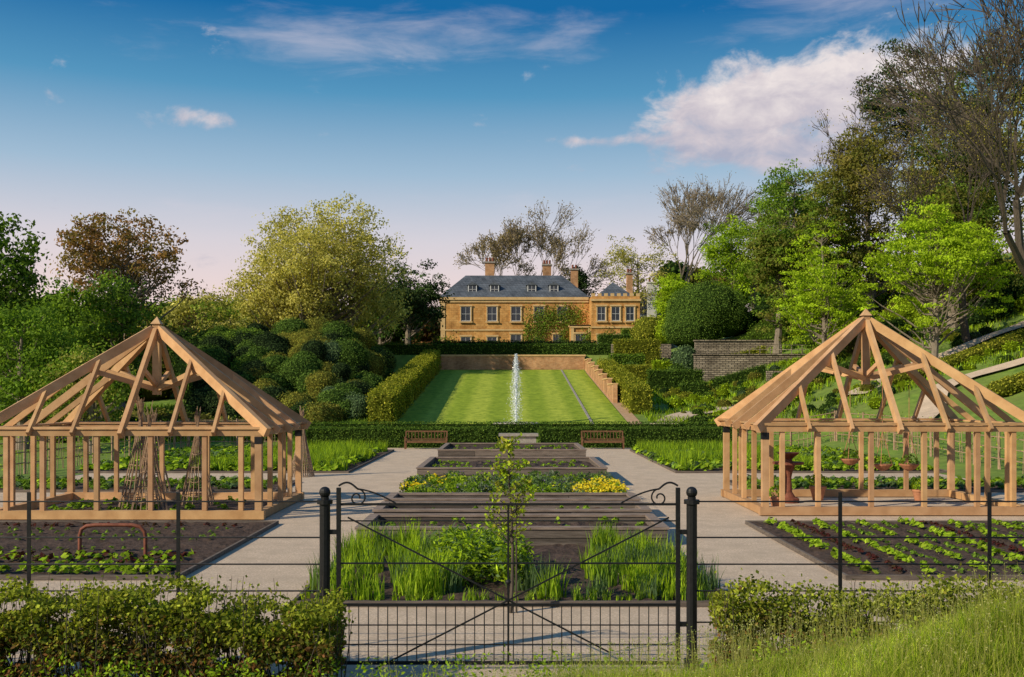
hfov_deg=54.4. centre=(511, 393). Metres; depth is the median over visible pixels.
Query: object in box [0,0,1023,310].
sky
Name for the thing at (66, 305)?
broadleaf tree
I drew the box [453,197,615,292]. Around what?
plane tree
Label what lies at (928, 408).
hill path
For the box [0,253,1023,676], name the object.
ground
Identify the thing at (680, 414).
hill path
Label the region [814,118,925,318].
beech tree
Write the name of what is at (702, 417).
hill hedge
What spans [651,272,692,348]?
broadleaf tree
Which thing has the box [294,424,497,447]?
box hedge
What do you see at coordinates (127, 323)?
broadleaf tree
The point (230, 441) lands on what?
espalier fence
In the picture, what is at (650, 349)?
stepped hedge
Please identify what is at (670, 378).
box hedge
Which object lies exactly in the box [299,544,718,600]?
soil bed
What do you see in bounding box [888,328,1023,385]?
hill hedge
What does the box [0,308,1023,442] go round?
meadow grass
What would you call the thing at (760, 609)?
beech hedge
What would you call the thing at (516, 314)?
windows
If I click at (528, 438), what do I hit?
stone trough
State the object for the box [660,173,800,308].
ash tree
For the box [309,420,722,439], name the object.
box hedge
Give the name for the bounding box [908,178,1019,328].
beech tree
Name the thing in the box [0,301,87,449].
broadleaf tree
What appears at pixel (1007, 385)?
hill hedge
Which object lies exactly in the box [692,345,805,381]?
dry stone wall
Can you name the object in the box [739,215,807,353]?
yew tree
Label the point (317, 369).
clipped shrubs
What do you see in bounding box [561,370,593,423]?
stone rill
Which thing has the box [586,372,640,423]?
lawn edge path
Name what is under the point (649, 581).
iris plants
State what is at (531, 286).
dormers
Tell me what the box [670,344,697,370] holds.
topiary ball
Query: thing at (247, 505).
pavilion soil bed
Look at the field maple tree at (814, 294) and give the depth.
74.63 m
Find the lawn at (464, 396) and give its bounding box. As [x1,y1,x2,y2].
[398,370,627,423]
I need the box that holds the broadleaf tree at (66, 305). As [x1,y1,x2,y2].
[30,272,110,347]
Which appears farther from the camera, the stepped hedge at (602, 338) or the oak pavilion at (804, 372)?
the stepped hedge at (602, 338)
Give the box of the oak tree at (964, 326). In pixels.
[846,52,1023,342]
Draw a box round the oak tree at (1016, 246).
[842,0,1023,276]
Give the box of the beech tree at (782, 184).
[730,158,842,297]
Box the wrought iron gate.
[330,482,686,669]
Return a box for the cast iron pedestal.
[772,452,803,503]
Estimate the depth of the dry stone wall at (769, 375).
78.00 m
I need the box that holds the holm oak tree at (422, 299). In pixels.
[375,259,454,344]
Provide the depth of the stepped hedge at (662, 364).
91.10 m
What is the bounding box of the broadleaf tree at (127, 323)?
[64,268,173,409]
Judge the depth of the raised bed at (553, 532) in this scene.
20.91 m
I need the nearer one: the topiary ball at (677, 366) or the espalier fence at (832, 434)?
the espalier fence at (832, 434)
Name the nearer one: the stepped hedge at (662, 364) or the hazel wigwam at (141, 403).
the hazel wigwam at (141, 403)
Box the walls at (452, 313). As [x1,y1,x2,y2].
[445,296,639,341]
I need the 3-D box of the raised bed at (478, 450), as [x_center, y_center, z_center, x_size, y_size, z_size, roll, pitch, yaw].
[0.000,2.646,43.750,6.160,0.702,5.540,0,0,0]
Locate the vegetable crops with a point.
(691, 456)
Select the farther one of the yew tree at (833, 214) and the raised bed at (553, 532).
the yew tree at (833, 214)
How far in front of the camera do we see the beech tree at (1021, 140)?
79.78 m
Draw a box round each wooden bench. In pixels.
[404,431,447,448]
[581,431,623,448]
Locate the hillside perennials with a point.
(832, 399)
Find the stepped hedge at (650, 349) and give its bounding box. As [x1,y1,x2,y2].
[612,337,661,366]
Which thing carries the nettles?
on the ground at (906, 401)
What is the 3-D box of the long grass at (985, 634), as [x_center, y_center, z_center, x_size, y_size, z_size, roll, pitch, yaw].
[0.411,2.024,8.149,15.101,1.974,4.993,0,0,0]
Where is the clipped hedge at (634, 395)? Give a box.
[596,356,652,414]
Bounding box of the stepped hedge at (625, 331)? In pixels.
[620,328,633,338]
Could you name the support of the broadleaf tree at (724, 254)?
on the ground at (906, 401)
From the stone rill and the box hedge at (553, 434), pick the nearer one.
the box hedge at (553, 434)
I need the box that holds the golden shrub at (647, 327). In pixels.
[629,314,672,343]
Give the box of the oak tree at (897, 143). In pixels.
[781,83,948,308]
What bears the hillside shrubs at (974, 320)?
on the ground at (906, 401)
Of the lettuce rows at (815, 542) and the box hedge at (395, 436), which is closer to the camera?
the lettuce rows at (815, 542)
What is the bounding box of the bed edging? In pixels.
[0,449,1023,606]
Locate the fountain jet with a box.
[506,354,523,422]
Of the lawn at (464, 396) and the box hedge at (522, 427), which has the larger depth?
the lawn at (464, 396)
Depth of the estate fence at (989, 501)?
10.79 m
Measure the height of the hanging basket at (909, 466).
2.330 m
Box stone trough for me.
[499,433,537,442]
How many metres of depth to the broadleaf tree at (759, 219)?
119.94 m
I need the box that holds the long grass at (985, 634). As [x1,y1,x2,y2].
[324,559,1023,676]
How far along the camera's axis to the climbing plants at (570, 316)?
124.64 m
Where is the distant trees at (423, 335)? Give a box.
[7,246,1010,344]
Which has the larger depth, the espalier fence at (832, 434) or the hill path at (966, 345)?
the hill path at (966, 345)
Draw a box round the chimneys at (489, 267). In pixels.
[484,258,633,292]
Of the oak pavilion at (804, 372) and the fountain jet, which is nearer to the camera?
the oak pavilion at (804, 372)
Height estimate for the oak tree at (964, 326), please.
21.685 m
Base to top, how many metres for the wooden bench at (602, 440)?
0.992 m
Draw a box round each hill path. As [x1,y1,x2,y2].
[650,405,733,423]
[848,321,1023,394]
[917,357,1023,417]
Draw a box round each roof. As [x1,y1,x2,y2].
[441,276,629,296]
[640,297,664,316]
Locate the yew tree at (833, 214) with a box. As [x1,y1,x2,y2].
[786,167,866,321]
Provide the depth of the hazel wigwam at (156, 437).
29.46 m
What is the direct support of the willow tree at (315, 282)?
on the ground at (906, 401)
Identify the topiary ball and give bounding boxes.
[623,360,637,365]
[667,363,683,370]
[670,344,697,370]
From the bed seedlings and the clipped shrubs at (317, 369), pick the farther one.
the clipped shrubs at (317, 369)
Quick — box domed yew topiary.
[661,280,752,348]
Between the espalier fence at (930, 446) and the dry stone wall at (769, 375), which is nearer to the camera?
the espalier fence at (930, 446)
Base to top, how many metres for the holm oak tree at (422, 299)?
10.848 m
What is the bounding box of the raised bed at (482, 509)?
[372,501,651,512]
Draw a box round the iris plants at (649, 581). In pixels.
[300,513,724,600]
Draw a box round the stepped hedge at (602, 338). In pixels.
[596,333,630,353]
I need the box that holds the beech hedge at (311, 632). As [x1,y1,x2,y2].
[0,570,355,676]
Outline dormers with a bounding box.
[467,282,559,290]
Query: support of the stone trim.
attached to the walls at (452, 313)
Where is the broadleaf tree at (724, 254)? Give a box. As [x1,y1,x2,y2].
[690,213,758,302]
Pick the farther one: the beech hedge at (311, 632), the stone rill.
the stone rill
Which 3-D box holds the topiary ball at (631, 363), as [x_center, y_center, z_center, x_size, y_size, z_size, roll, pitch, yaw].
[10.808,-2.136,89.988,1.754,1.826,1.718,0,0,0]
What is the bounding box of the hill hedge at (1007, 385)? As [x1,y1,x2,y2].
[985,370,1023,396]
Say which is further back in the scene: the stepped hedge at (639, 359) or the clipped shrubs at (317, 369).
the stepped hedge at (639, 359)
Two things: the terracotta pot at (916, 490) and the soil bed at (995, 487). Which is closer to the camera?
the terracotta pot at (916, 490)
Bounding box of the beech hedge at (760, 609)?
[707,562,1023,668]
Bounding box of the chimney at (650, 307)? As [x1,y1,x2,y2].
[646,279,656,316]
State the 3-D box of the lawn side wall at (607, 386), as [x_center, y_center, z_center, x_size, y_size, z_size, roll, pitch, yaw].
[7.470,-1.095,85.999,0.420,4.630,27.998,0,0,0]
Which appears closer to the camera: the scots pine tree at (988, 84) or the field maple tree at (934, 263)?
the field maple tree at (934, 263)
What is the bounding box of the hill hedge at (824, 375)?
[784,357,873,390]
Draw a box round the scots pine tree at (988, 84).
[948,36,1023,250]
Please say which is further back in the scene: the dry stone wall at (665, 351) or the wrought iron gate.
the dry stone wall at (665, 351)
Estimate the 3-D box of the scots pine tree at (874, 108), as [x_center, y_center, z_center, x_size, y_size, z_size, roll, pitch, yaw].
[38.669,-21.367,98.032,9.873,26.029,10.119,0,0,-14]
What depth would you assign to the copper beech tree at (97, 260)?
75.31 m
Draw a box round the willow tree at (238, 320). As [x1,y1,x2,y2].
[186,290,261,335]
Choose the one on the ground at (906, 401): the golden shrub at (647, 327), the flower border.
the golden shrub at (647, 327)
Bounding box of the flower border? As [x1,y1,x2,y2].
[399,470,628,497]
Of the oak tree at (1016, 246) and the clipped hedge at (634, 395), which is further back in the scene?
the clipped hedge at (634, 395)
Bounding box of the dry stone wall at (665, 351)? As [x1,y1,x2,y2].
[611,344,670,361]
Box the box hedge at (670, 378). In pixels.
[646,367,704,391]
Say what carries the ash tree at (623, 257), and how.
on the ground at (906, 401)
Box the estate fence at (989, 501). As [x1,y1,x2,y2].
[0,492,1023,660]
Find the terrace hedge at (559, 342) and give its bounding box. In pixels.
[431,339,596,344]
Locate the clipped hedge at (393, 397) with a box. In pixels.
[365,347,442,423]
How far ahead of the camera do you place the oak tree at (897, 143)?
92.96 m
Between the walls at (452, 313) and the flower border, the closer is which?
the flower border
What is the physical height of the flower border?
0.736 m
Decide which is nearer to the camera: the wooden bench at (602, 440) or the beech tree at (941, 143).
the wooden bench at (602, 440)
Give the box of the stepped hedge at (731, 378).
[710,363,766,388]
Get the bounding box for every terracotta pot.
[769,485,778,505]
[809,474,826,499]
[910,479,920,500]
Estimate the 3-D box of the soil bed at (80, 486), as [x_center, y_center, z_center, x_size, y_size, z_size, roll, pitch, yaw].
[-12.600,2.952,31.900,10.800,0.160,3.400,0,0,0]
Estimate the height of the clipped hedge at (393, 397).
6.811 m
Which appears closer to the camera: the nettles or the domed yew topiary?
the nettles
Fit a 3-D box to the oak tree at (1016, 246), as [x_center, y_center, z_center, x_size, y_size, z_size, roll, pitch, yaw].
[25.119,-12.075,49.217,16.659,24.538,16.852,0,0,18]
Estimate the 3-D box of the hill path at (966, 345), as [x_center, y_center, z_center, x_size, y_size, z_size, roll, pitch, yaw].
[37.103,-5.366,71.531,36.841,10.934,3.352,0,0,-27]
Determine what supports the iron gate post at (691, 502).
on the ground at (906, 401)
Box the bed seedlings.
[378,444,644,525]
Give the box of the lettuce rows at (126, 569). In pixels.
[0,521,237,574]
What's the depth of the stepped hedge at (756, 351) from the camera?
90.10 m
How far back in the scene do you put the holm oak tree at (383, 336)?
111.36 m
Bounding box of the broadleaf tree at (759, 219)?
[736,185,813,298]
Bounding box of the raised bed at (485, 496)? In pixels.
[383,493,640,500]
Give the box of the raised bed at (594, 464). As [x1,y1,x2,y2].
[416,457,607,484]
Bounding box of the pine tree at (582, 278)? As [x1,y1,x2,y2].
[562,266,597,298]
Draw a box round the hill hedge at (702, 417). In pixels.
[687,414,752,423]
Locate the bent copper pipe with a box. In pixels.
[78,523,146,554]
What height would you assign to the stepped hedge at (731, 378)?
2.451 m
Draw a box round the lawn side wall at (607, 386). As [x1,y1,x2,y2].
[584,358,617,402]
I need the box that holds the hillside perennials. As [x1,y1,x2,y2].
[645,321,1023,431]
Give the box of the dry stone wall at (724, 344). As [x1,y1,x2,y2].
[693,340,773,353]
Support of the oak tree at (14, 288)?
on the ground at (906, 401)
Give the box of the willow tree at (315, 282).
[212,191,417,335]
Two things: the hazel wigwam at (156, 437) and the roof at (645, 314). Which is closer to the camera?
the hazel wigwam at (156, 437)
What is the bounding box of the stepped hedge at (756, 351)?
[734,345,766,353]
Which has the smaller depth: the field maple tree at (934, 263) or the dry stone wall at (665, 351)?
the field maple tree at (934, 263)
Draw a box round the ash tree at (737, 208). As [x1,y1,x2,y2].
[643,171,768,283]
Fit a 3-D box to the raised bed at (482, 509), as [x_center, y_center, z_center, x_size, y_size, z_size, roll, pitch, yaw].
[0.000,2.776,22.775,6.160,0.442,1.690,0,0,0]
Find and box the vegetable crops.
[0,438,1023,509]
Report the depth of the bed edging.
18.12 m
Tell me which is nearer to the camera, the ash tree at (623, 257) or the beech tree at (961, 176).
the beech tree at (961, 176)
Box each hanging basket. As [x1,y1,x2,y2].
[840,432,859,464]
[874,385,892,470]
[899,432,919,470]
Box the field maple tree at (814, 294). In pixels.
[771,220,871,344]
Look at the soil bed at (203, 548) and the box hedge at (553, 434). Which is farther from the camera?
the box hedge at (553, 434)
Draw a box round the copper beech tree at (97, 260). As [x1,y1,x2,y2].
[48,208,208,339]
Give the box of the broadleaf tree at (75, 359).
[25,339,148,453]
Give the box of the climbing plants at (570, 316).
[438,302,615,341]
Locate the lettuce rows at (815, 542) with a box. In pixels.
[765,516,1023,574]
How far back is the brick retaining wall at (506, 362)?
100.02 m
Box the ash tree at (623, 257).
[591,235,682,313]
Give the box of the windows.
[459,305,635,342]
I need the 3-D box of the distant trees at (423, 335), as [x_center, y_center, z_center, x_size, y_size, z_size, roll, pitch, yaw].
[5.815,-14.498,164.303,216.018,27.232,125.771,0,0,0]
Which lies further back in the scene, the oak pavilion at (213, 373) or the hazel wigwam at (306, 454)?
the hazel wigwam at (306, 454)
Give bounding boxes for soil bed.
[0,481,294,489]
[0,520,270,574]
[46,500,266,509]
[89,450,390,470]
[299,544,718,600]
[633,450,942,470]
[737,480,1023,489]
[751,521,1023,574]
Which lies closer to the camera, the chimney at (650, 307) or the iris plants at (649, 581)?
the iris plants at (649, 581)
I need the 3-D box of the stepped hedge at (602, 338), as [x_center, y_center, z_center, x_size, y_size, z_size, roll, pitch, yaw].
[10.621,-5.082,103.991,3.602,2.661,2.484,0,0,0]
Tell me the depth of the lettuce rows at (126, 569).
17.45 m
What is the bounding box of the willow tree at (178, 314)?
[157,289,241,331]
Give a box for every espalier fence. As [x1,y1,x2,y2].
[0,419,188,474]
[188,418,286,446]
[747,410,835,446]
[832,409,1023,472]
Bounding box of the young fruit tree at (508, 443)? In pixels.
[477,432,537,612]
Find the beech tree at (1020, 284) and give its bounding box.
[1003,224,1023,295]
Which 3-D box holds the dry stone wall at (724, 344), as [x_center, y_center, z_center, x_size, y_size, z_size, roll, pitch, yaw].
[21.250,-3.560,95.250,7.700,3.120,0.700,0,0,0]
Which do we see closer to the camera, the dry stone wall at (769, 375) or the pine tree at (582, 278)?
the dry stone wall at (769, 375)
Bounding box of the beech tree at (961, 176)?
[891,66,1023,253]
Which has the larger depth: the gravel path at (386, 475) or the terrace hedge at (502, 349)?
the terrace hedge at (502, 349)
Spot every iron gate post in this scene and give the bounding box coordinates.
[317,487,332,611]
[684,487,699,671]
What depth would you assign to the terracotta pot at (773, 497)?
25.90 m
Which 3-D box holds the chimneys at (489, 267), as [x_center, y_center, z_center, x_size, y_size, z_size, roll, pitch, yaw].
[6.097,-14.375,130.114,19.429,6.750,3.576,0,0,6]
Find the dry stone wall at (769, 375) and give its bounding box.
[766,331,931,380]
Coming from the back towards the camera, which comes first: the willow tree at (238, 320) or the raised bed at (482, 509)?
the willow tree at (238, 320)
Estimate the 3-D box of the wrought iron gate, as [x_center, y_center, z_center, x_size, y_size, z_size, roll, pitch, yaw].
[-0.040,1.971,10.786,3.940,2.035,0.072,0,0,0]
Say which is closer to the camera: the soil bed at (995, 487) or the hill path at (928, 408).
the soil bed at (995, 487)
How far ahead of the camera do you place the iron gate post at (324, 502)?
10.75 m
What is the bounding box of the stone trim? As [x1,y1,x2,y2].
[439,293,640,340]
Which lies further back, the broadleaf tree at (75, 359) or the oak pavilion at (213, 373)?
the broadleaf tree at (75, 359)
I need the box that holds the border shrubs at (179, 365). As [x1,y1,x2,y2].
[0,320,299,442]
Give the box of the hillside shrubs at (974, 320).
[736,247,1023,355]
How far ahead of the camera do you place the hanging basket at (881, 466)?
26.14 m
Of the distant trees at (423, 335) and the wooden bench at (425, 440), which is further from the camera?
the distant trees at (423, 335)
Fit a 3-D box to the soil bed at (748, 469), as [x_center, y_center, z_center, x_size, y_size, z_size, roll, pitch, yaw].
[11.350,2.964,44.750,10.300,0.185,14.500,0,0,0]
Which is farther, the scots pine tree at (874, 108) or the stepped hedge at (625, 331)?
the stepped hedge at (625, 331)
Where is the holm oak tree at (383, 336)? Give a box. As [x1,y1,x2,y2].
[353,281,413,344]
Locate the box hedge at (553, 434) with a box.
[537,425,738,447]
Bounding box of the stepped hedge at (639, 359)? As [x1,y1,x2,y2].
[608,352,644,364]
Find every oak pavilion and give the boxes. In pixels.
[0,317,310,518]
[714,309,1023,514]
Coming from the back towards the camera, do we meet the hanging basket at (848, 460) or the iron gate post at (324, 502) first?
the hanging basket at (848, 460)
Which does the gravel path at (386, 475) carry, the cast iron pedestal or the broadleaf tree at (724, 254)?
the cast iron pedestal
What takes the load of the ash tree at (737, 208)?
on the ground at (906, 401)
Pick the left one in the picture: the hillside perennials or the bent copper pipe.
the bent copper pipe
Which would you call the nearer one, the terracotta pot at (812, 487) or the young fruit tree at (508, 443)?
the young fruit tree at (508, 443)
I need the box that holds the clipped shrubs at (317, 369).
[183,317,396,423]
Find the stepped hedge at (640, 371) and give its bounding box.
[621,364,651,381]
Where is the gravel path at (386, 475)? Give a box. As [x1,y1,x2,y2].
[0,448,1023,676]
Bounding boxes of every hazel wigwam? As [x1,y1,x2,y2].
[118,395,161,509]
[131,400,168,509]
[137,408,171,491]
[180,406,214,505]
[292,406,314,476]
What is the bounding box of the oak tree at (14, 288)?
[0,211,58,357]
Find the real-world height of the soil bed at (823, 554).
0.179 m
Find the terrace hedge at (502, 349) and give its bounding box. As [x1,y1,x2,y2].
[374,342,610,354]
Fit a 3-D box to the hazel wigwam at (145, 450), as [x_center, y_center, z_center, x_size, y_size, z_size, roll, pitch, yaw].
[-9.100,1.585,25.001,0.930,2.838,0.915,0,0,0]
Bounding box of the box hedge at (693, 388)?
[679,380,708,395]
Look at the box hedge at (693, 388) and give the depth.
76.60 m
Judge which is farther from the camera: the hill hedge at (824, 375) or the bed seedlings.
the hill hedge at (824, 375)
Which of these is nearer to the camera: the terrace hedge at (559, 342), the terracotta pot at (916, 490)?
the terracotta pot at (916, 490)
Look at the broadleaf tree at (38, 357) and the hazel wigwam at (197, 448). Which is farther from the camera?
the broadleaf tree at (38, 357)
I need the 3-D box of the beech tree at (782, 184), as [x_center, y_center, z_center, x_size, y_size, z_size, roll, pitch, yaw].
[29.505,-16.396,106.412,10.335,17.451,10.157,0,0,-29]
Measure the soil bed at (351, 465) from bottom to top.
0.160 m
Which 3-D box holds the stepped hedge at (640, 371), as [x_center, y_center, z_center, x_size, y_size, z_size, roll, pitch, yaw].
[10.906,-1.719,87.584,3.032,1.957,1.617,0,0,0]
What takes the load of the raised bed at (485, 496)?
on the gravel path at (386, 475)
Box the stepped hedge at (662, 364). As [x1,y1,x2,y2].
[650,358,672,370]
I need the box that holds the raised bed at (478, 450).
[437,443,586,460]
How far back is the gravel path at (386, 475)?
16.76 m
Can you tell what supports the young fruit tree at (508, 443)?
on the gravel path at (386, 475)
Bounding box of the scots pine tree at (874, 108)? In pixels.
[844,38,963,290]
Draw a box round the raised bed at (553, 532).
[355,513,668,542]
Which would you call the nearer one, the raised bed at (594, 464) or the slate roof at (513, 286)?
the raised bed at (594, 464)
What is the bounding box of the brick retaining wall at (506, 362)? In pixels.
[439,355,585,369]
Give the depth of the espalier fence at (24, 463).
41.60 m
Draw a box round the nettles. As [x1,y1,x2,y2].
[0,616,916,676]
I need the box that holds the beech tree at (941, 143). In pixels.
[894,58,996,270]
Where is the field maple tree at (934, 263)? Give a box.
[851,194,1016,357]
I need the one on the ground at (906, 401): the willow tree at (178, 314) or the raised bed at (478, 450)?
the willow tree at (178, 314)
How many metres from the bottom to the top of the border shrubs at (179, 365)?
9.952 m
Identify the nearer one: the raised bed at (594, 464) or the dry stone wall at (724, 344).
the raised bed at (594, 464)
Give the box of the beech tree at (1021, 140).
[982,87,1023,224]

